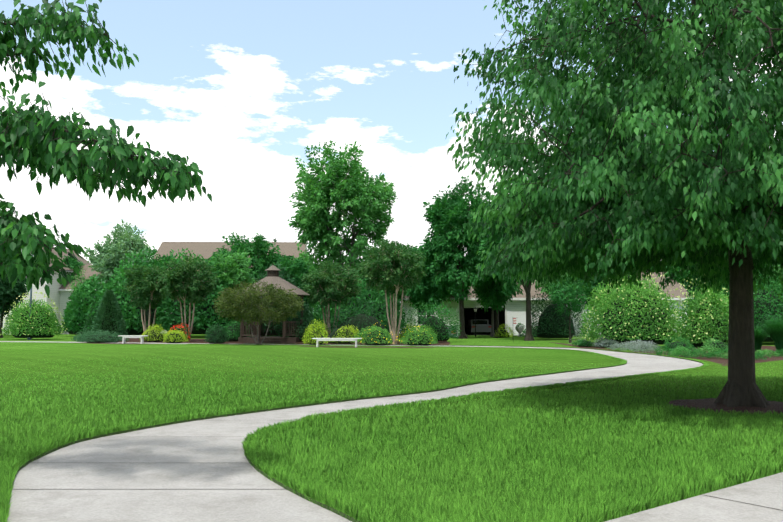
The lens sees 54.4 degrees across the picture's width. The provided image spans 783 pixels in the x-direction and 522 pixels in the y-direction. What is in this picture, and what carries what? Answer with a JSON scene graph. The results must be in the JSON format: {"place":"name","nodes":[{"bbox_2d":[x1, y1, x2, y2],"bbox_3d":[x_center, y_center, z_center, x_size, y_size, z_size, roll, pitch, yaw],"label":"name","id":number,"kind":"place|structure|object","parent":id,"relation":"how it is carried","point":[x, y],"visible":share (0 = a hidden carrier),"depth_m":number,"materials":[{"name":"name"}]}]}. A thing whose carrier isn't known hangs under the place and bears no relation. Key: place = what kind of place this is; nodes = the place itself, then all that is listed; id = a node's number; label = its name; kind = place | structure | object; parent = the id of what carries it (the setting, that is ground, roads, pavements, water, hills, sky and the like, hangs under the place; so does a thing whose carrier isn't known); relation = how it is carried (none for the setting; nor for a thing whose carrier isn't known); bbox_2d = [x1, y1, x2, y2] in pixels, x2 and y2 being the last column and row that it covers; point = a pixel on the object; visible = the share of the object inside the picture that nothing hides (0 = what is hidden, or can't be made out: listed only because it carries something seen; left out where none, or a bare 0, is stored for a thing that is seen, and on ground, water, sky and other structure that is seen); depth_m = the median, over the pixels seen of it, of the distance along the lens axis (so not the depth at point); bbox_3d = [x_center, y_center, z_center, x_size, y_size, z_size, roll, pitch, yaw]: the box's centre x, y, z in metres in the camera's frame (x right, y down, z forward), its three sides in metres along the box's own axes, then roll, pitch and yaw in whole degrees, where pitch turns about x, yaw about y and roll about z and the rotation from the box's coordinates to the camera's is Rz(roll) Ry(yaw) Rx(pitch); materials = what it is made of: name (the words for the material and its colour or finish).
{"place":"outdoors","nodes":[
{"label":"outdoors","id":0,"kind":"place"},
{"bbox_2d":[0,0,211,297],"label":"branch","id":1,"kind":"object","parent":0,"point":[26,242],"depth_m":6.88,"materials":[{"name":"green plant"}]},
{"bbox_2d":[162,329,188,342],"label":"yellow shrub","id":2,"kind":"object","parent":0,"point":[175,332],"depth_m":44.63,"materials":[{"name":"yellow plant"}]},
{"bbox_2d":[153,242,306,266],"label":"roof","id":3,"kind":"structure","parent":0,"point":[205,250],"depth_m":78.57,"materials":[{"name":"beige"}]},
{"bbox_2d":[0,341,702,521],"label":"path","id":4,"kind":"structure","parent":0,"point":[204,470],"depth_m":7.57,"materials":[{"name":"concrete"}]},
{"bbox_2d":[120,335,147,343],"bbox_3d":[-15.070,4.580,44.397,1.600,0.462,0.439,0,-4,-3],"label":"bench","id":5,"kind":"object","parent":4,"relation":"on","point":[124,337],"visible":0.9,"depth_m":44.23,"materials":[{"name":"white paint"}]},
{"bbox_2d":[0,325,782,521],"bbox_3d":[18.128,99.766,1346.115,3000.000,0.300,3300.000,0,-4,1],"label":"ground","id":6,"kind":"structure","parent":0,"point":[24,352],"depth_m":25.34,"materials":[{"name":"green plant"}]},
{"bbox_2d":[0,274,28,337],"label":"tree","id":7,"kind":"object","parent":6,"relation":"on","point":[7,293],"depth_m":55.72,"materials":[{"name":"green plant"}]},
{"bbox_2d":[27,255,32,339],"bbox_3d":[-23.893,2.364,51.377,1.165,5.900,0.280,0,-4,1],"label":"lamp post","id":8,"kind":"object","parent":6,"relation":"on","point":[28,338],"visible":0.17,"depth_m":51.31,"materials":[{"name":"white"}]},
{"bbox_2d":[0,292,65,337],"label":"viburnum shrub","id":9,"kind":"object","parent":6,"relation":"on","point":[17,314],"depth_m":51.25,"materials":[{"name":"green plant"}]},
{"bbox_2d":[2,246,91,334],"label":"house","id":10,"kind":"structure","parent":6,"relation":"on","point":[54,287],"depth_m":67.05,"materials":[{"name":"beige"}]},
{"bbox_2d":[58,253,86,284],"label":"tree","id":11,"kind":"object","parent":6,"relation":"on","point":[73,263],"visible":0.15,"depth_m":70.08,"materials":[{"name":"green plant"}]},
{"bbox_2d":[58,265,99,333],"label":"house wing","id":12,"kind":"structure","parent":6,"relation":"on","point":[65,294],"depth_m":68.01,"materials":[{"name":"beige paint"}]},
{"bbox_2d":[67,267,98,300],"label":"young tree","id":13,"kind":"object","parent":6,"relation":"on","point":[77,281],"depth_m":64.04,"materials":[{"name":"green plant"}]},
{"bbox_2d":[71,330,95,340],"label":"juniper shrub","id":14,"kind":"object","parent":6,"relation":"on","point":[76,336],"depth_m":47.63,"materials":[{"name":"green plant"}]},
{"bbox_2d":[61,274,107,334],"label":"shrub","id":15,"kind":"object","parent":6,"relation":"on","point":[83,292],"depth_m":59.24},
{"bbox_2d":[83,302,99,333],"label":"conifer","id":16,"kind":"object","parent":6,"relation":"on","point":[85,329],"depth_m":55.73,"materials":[{"name":"green plant"}]},
{"bbox_2d":[76,329,128,342],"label":"juniper shrub","id":17,"kind":"object","parent":6,"relation":"on","point":[119,337],"depth_m":45.50,"materials":[{"name":"green plant"}]},
{"bbox_2d":[90,289,128,336],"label":"arborvitae","id":18,"kind":"object","parent":6,"relation":"on","point":[109,295],"depth_m":49.69,"materials":[{"name":"green plant"}]},
{"bbox_2d":[83,219,154,288],"bbox_3d":[-22.264,1.380,62.036,5.796,9.675,5.367,0,-4,1],"label":"silver tree","id":19,"kind":"object","parent":6,"relation":"on","point":[104,266],"depth_m":61.36,"materials":[{"name":"plant"}]},
{"bbox_2d":[86,247,172,334],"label":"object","id":20,"kind":"object","parent":6,"relation":"on","point":[114,288],"depth_m":55.83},
{"bbox_2d":[121,264,167,331],"bbox_3d":[-15.614,2.650,49.055,3.338,5.055,3.649,0,-4,1],"label":"crape myrtle","id":21,"kind":"object","parent":6,"relation":"on","point":[146,281],"depth_m":48.55,"materials":[{"name":"green plant"}]},
{"bbox_2d":[150,251,178,333],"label":"tree","id":22,"kind":"object","parent":6,"relation":"on","point":[164,256],"depth_m":59.79,"materials":[{"name":"green plant"}]},
{"bbox_2d":[172,323,190,339],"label":"azalea shrub","id":23,"kind":"object","parent":6,"relation":"on","point":[183,330],"depth_m":47.30,"materials":[{"name":"red plant"}]},
{"bbox_2d":[157,250,218,341],"bbox_3d":[-12.751,2.199,47.993,3.691,5.798,4.433,0,-4,1],"label":"crape myrtle","id":24,"kind":"object","parent":6,"relation":"on","point":[193,284],"depth_m":47.40,"materials":[{"name":"green plant"}]},
{"bbox_2d":[153,248,239,333],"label":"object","id":25,"kind":"object","parent":6,"relation":"on","point":[197,318],"depth_m":56.10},
{"bbox_2d":[206,247,254,304],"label":"tree","id":26,"kind":"object","parent":6,"relation":"on","point":[233,266],"depth_m":57.30,"materials":[{"name":"green plant"}]},
{"bbox_2d":[209,231,293,333],"bbox_3d":[-12.220,2.010,66.269,7.777,9.034,7.159,0,-4,1],"label":"tree","id":27,"kind":"object","parent":6,"relation":"on","point":[262,263],"depth_m":64.75,"materials":[{"name":"green plant"}]},
{"bbox_2d":[213,278,304,343],"bbox_3d":[-7.433,2.842,42.315,5.223,3.695,4.505,0,-4,1],"label":"japanese maple","id":28,"kind":"object","parent":6,"relation":"on","point":[293,306],"depth_m":41.66,"materials":[{"name":"green plant"}]},
{"bbox_2d":[90,338,449,347],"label":"bed mulch","id":29,"kind":"object","parent":6,"relation":"on","point":[237,342],"visible":0.33,"depth_m":44.29,"materials":[{"name":"brown soil"}]},
{"bbox_2d":[139,324,166,341],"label":"shrub","id":30,"kind":"object","parent":29,"relation":"on","point":[152,328],"depth_m":46.62,"materials":[{"name":"plant"}]},
{"bbox_2d":[204,324,228,342],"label":"round shrub","id":31,"kind":"object","parent":29,"relation":"on","point":[212,329],"depth_m":43.63,"materials":[{"name":"green plant"}]},
{"bbox_2d":[224,321,252,340],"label":"shrub","id":32,"kind":"object","parent":29,"relation":"on","point":[234,333],"depth_m":46.93,"materials":[{"name":"green plant"}]},
{"bbox_2d":[238,265,308,342],"bbox_3d":[-7.389,2.555,46.924,4.305,4.870,4.600,-1,-4,15],"label":"gazebo","id":33,"kind":"object","parent":29,"relation":"on","point":[273,277],"visible":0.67,"depth_m":45.97,"materials":[{"name":"brown wood"}]},
{"bbox_2d":[302,319,327,344],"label":"yellow shrub","id":34,"kind":"object","parent":29,"relation":"on","point":[306,335],"depth_m":41.59,"materials":[{"name":"plant"}]},
{"bbox_2d":[312,338,361,346],"bbox_3d":[-2.804,4.194,39.111,2.550,0.462,0.439,0,-4,3],"label":"bench","id":35,"kind":"object","parent":29,"relation":"on","point":[334,339],"visible":0.98,"depth_m":38.92,"materials":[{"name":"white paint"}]},
{"bbox_2d":[354,322,397,344],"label":"hypericum shrub","id":36,"kind":"object","parent":29,"relation":"on","point":[372,329],"depth_m":41.31,"materials":[{"name":"green plant"}]},
{"bbox_2d":[399,324,437,344],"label":"hypericum shrub","id":37,"kind":"object","parent":29,"relation":"on","point":[414,330],"depth_m":40.99,"materials":[{"name":"green plant"}]},
{"bbox_2d":[245,262,315,335],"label":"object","id":38,"kind":"object","parent":6,"relation":"on","point":[289,280],"depth_m":54.13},
{"bbox_2d":[273,257,309,300],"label":"tree","id":39,"kind":"object","parent":6,"relation":"on","point":[298,270],"depth_m":55.61,"materials":[{"name":"green plant"}]},
{"bbox_2d":[275,301,314,340],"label":"shrub","id":40,"kind":"object","parent":6,"relation":"on","point":[298,313],"depth_m":46.37,"materials":[{"name":"green plant"}]},
{"bbox_2d":[288,250,318,312],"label":"tree","id":41,"kind":"object","parent":6,"relation":"on","point":[310,264],"depth_m":69.23,"materials":[{"name":"green plant"}]},
{"bbox_2d":[301,259,361,336],"bbox_3d":[-3.815,2.480,48.095,4.072,5.257,4.077,0,-4,1],"label":"crape myrtle","id":42,"kind":"object","parent":6,"relation":"on","point":[322,279],"depth_m":47.56,"materials":[{"name":"green plant"}]},
{"bbox_2d":[287,140,399,273],"bbox_3d":[-3.805,-1.758,60.195,8.387,15.778,8.082,0,-4,1],"label":"tall maple tree","id":43,"kind":"object","parent":6,"relation":"on","point":[310,228],"depth_m":58.52,"materials":[{"name":"green plant"}]},
{"bbox_2d":[328,325,360,343],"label":"yellow shrub","id":44,"kind":"object","parent":6,"relation":"on","point":[332,334],"depth_m":42.86,"materials":[{"name":"plant"}]},
{"bbox_2d":[312,273,407,333],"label":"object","id":45,"kind":"object","parent":6,"relation":"on","point":[364,293],"depth_m":54.26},
{"bbox_2d":[0,343,722,521],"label":"lawn edge","id":46,"kind":"object","parent":6,"relation":"on","point":[712,366],"visible":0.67,"depth_m":17.45,"materials":[{"name":"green plant"}]},
{"bbox_2d":[325,294,407,340],"bbox_3d":[-1.618,3.473,47.581,5.533,2.947,4.236,0,-4,1],"label":"shrub","id":47,"kind":"object","parent":6,"relation":"on","point":[347,317],"depth_m":46.99,"materials":[{"name":"green plant"}]},
{"bbox_2d":[359,255,405,303],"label":"tree","id":48,"kind":"object","parent":6,"relation":"on","point":[398,296],"visible":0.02,"depth_m":57.28,"materials":[{"name":"green plant"}]},
{"bbox_2d":[355,238,426,344],"bbox_3d":[-0.007,1.722,42.996,4.046,6.020,4.533,0,-4,1],"label":"crape myrtle","id":49,"kind":"object","parent":6,"relation":"on","point":[385,250],"depth_m":42.36,"materials":[{"name":"green plant"}]},
{"bbox_2d":[399,324,412,337],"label":"yellow shrub","id":50,"kind":"object","parent":6,"relation":"on","point":[404,330],"depth_m":55.56,"materials":[{"name":"plant"}]},
{"bbox_2d":[400,248,452,317],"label":"tree","id":51,"kind":"object","parent":6,"relation":"on","point":[417,297],"depth_m":55.85,"materials":[{"name":"green plant"}]},
{"bbox_2d":[403,299,460,340],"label":"shrub","id":52,"kind":"object","parent":6,"relation":"on","point":[453,327],"depth_m":46.33,"materials":[{"name":"green plant"}]},
{"bbox_2d":[447,326,457,336],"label":"shrub","id":53,"kind":"object","parent":6,"relation":"on","point":[454,330],"visible":0.38,"depth_m":57.25,"materials":[{"name":"green plant"}]},
{"bbox_2d":[442,287,470,303],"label":"tree","id":54,"kind":"object","parent":6,"relation":"on","point":[448,300],"depth_m":62.88,"materials":[{"name":"green plant"}]},
{"bbox_2d":[418,175,495,338],"bbox_3d":[4.984,-0.265,55.162,6.244,11.980,5.787,0,-4,1],"label":"tree","id":55,"kind":"object","parent":6,"relation":"on","point":[459,204],"depth_m":54.12,"materials":[{"name":"green plant"}]},
{"bbox_2d":[474,307,476,336],"bbox_3d":[6.581,4.754,59.657,0.300,2.340,0.260,0,-4,1],"label":"lantern post","id":56,"kind":"object","parent":6,"relation":"on","point":[475,309],"visible":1,"depth_m":59.63,"materials":[{"name":"black metal"}]},
{"bbox_2d":[473,287,516,336],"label":"tree","id":57,"kind":"object","parent":6,"relation":"on","point":[478,300],"depth_m":59.50,"materials":[{"name":"plant"}]},
{"bbox_2d":[469,249,523,337],"bbox_3d":[7.760,1.488,57.003,4.962,8.705,5.688,0,-4,1],"label":"tree","id":58,"kind":"object","parent":6,"relation":"on","point":[488,297],"depth_m":56.26,"materials":[{"name":"green plant"}]},
{"bbox_2d":[494,324,514,336],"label":"yellow shrub","id":59,"kind":"object","parent":6,"relation":"on","point":[506,325],"depth_m":56.32,"materials":[{"name":"plant"}]},
{"bbox_2d":[478,179,547,340],"bbox_3d":[8.949,-0.152,49.737,6.444,10.966,6.152,0,-4,1],"label":"tree","id":60,"kind":"object","parent":6,"relation":"on","point":[508,287],"depth_m":49.57,"materials":[{"name":"green plant"}]},
{"bbox_2d":[515,328,523,335],"bbox_3d":[10.210,5.646,60.546,0.754,0.689,0.735,0,-4,1],"label":"planter urn","id":61,"kind":"object","parent":6,"relation":"on","point":[518,330],"visible":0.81,"depth_m":60.33,"materials":[{"name":"white stone"}]},
{"bbox_2d":[515,323,524,327],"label":"plant leaves","id":62,"kind":"object","parent":61,"relation":"in","point":[520,325],"visible":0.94,"depth_m":60.45,"materials":[{"name":"green plant"}]},
{"bbox_2d":[519,325,537,336],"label":"low shrub","id":63,"kind":"object","parent":6,"relation":"on","point":[523,333],"depth_m":57.13,"materials":[{"name":"green plant"}]},
{"bbox_2d":[399,272,693,335],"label":"house","id":64,"kind":"structure","parent":6,"relation":"on","point":[515,308],"depth_m":63.64,"materials":[{"name":"white"}]},
{"bbox_2d":[536,272,579,304],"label":"tree","id":65,"kind":"object","parent":6,"relation":"on","point":[544,290],"depth_m":58.82,"materials":[{"name":"green plant"}]},
{"bbox_2d":[531,281,590,337],"bbox_3d":[11.388,3.256,51.865,4.439,3.921,3.485,0,-4,1],"label":"shrub","id":66,"kind":"object","parent":6,"relation":"on","point":[537,315],"depth_m":50.93,"materials":[{"name":"green plant"}]},
{"bbox_2d":[548,276,590,342],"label":"small tree","id":67,"kind":"object","parent":6,"relation":"on","point":[555,295],"depth_m":45.44,"materials":[{"name":"green plant"}]},
{"bbox_2d":[567,333,598,345],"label":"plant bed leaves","id":68,"kind":"object","parent":6,"relation":"on","point":[596,339],"visible":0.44,"depth_m":39.85,"materials":[{"name":"green plant"}]},
{"bbox_2d":[576,266,639,315],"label":"tree","id":69,"kind":"object","parent":6,"relation":"on","point":[591,281],"depth_m":56.91,"materials":[{"name":"green plant"}]},
{"bbox_2d":[593,337,622,347],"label":"shrub","id":70,"kind":"object","parent":6,"relation":"on","point":[604,341],"depth_m":38.22,"materials":[{"name":"plant"}]},
{"bbox_2d":[445,0,782,407],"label":"tree","id":71,"kind":"object","parent":6,"relation":"on","point":[637,230],"depth_m":11.62,"materials":[{"name":"green plant"}]},
{"bbox_2d":[579,273,687,344],"bbox_3d":[12.778,2.410,39.433,6.137,3.745,4.446,0,-4,1],"label":"viburnum shrub","id":72,"kind":"object","parent":6,"relation":"on","point":[671,322],"depth_m":38.29,"materials":[{"name":"green plant"}]},
{"bbox_2d":[625,340,650,348],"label":"catmint plant","id":73,"kind":"object","parent":6,"relation":"on","point":[637,341],"depth_m":36.41,"materials":[{"name":"grey plant"}]},
{"bbox_2d":[639,266,689,288],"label":"tree","id":74,"kind":"object","parent":6,"relation":"on","point":[686,285],"depth_m":72.71,"materials":[{"name":"green plant"}]},
{"bbox_2d":[551,342,782,365],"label":"bed mulch","id":75,"kind":"object","parent":6,"relation":"on","point":[724,361],"visible":0.35,"depth_m":29.12,"materials":[{"name":"brown soil"}]},
{"bbox_2d":[572,340,593,346],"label":"green plant","id":76,"kind":"object","parent":75,"relation":"on","point":[581,343],"depth_m":39.40,"materials":[{"name":"green plant"}]},
{"bbox_2d":[595,339,618,347],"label":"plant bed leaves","id":77,"kind":"object","parent":75,"relation":"on","point":[606,342],"visible":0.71,"depth_m":37.95,"materials":[{"name":"grey plant"}]},
{"bbox_2d":[609,342,637,349],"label":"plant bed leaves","id":78,"kind":"object","parent":75,"relation":"on","point":[616,344],"visible":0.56,"depth_m":35.65,"materials":[{"name":"grey plant"}]},
{"bbox_2d":[619,341,653,351],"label":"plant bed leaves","id":79,"kind":"object","parent":75,"relation":"on","point":[628,347],"visible":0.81,"depth_m":33.65,"materials":[{"name":"grey plant"}]},
{"bbox_2d":[631,341,662,352],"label":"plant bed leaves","id":80,"kind":"object","parent":75,"relation":"on","point":[645,345],"visible":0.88,"depth_m":32.46,"materials":[{"name":"grey plant"}]},
{"bbox_2d":[654,345,681,355],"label":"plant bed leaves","id":81,"kind":"object","parent":75,"relation":"on","point":[660,352],"visible":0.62,"depth_m":30.47,"materials":[{"name":"green plant"}]},
{"bbox_2d":[662,335,695,350],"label":"green plant","id":82,"kind":"object","parent":75,"relation":"on","point":[673,339],"depth_m":34.33,"materials":[{"name":"green plant"}]},
{"bbox_2d":[668,345,692,356],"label":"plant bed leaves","id":83,"kind":"object","parent":75,"relation":"on","point":[672,351],"visible":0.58,"depth_m":29.23,"materials":[{"name":"green plant"}]},
{"bbox_2d":[673,347,713,358],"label":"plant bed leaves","id":84,"kind":"object","parent":75,"relation":"on","point":[693,353],"visible":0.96,"depth_m":28.54,"materials":[{"name":"green plant"}]},
{"bbox_2d":[691,345,721,357],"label":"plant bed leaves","id":85,"kind":"object","parent":75,"relation":"on","point":[707,348],"visible":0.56,"depth_m":28.94,"materials":[{"name":"green plant"}]},
{"bbox_2d":[706,348,727,358],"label":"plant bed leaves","id":86,"kind":"object","parent":75,"relation":"on","point":[720,352],"visible":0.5,"depth_m":28.22,"materials":[{"name":"green plant"}]},
{"bbox_2d":[755,341,762,350],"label":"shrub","id":87,"kind":"object","parent":75,"relation":"on","point":[758,345],"depth_m":34.82,"materials":[{"name":"green plant"}]},
{"bbox_2d":[754,333,765,342],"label":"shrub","id":88,"kind":"object","parent":87,"relation":"on","point":[757,339],"depth_m":34.71,"materials":[{"name":"green plant"}]},
{"bbox_2d":[754,327,769,337],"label":"fountain grass","id":89,"kind":"object","parent":88,"relation":"on","point":[756,334],"depth_m":34.59,"materials":[{"name":"green plant"}]},
{"bbox_2d":[755,351,766,359],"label":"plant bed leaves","id":90,"kind":"object","parent":75,"relation":"on","point":[760,355],"visible":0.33,"depth_m":27.29,"materials":[{"name":"green plant"}]},
{"bbox_2d":[755,349,782,357],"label":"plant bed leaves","id":91,"kind":"object","parent":75,"relation":"on","point":[769,352],"visible":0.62,"depth_m":29.09,"materials":[{"name":"green plant"}]},
{"bbox_2d":[774,338,782,351],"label":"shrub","id":92,"kind":"object","parent":75,"relation":"on","point":[778,345],"depth_m":32.87,"materials":[{"name":"green plant"}]},
{"bbox_2d":[768,328,782,341],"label":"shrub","id":93,"kind":"object","parent":92,"relation":"on","point":[774,337],"depth_m":32.81,"materials":[{"name":"green plant"}]},
{"bbox_2d":[775,349,782,356],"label":"plant bed leaves","id":94,"kind":"object","parent":75,"relation":"on","point":[779,352],"visible":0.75,"depth_m":29.55,"materials":[{"name":"green plant"}]},
{"bbox_2d":[676,277,728,347],"bbox_3d":[14.954,2.326,35.646,3.147,3.430,2.414,-3,-5,33],"label":"viburnum shrub","id":95,"kind":"object","parent":6,"relation":"on","point":[722,306],"depth_m":35.16,"materials":[{"name":"green plant"}]},
{"bbox_2d":[703,338,727,351],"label":"green plant","id":96,"kind":"object","parent":6,"relation":"on","point":[712,339],"depth_m":33.34,"materials":[{"name":"green plant"}]},
{"bbox_2d":[657,252,777,298],"bbox_3d":[20.155,1.542,47.198,7.272,7.156,7.610,0,-4,1],"label":"tree","id":97,"kind":"object","parent":6,"relation":"on","point":[679,278],"depth_m":46.91,"materials":[{"name":"green plant"}]},
{"bbox_2d":[668,398,782,414],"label":"mulch bed","id":98,"kind":"object","parent":6,"relation":"on","point":[775,406],"visible":0.45,"depth_m":13.01,"materials":[{"name":"brown soil"}]},
{"bbox_2d":[713,273,782,341],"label":"shrub","id":99,"kind":"object","parent":6,"relation":"on","point":[777,290],"depth_m":42.36,"materials":[{"name":"green plant"}]},
{"bbox_2d":[766,264,782,293],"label":"tree","id":100,"kind":"object","parent":6,"relation":"on","point":[780,272],"visible":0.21,"depth_m":43.87,"materials":[{"name":"green plant"}]},
{"bbox_2d":[0,0,782,264],"label":"sky","id":101,"kind":"structure","parent":0,"point":[240,89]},
{"bbox_2d":[605,472,782,521],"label":"sidewalk","id":102,"kind":"structure","parent":0,"point":[759,500],"depth_m":6.22,"materials":[{"name":"concrete"}]},
{"bbox_2d":[756,317,782,334],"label":"shrub","id":103,"kind":"object","parent":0,"point":[769,325],"depth_m":32.76,"materials":[{"name":"green plant"}]},
{"bbox_2d":[757,312,782,332],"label":"shrub","id":104,"kind":"object","parent":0,"point":[774,318],"depth_m":33.04,"materials":[{"name":"green plant"}]}
]}

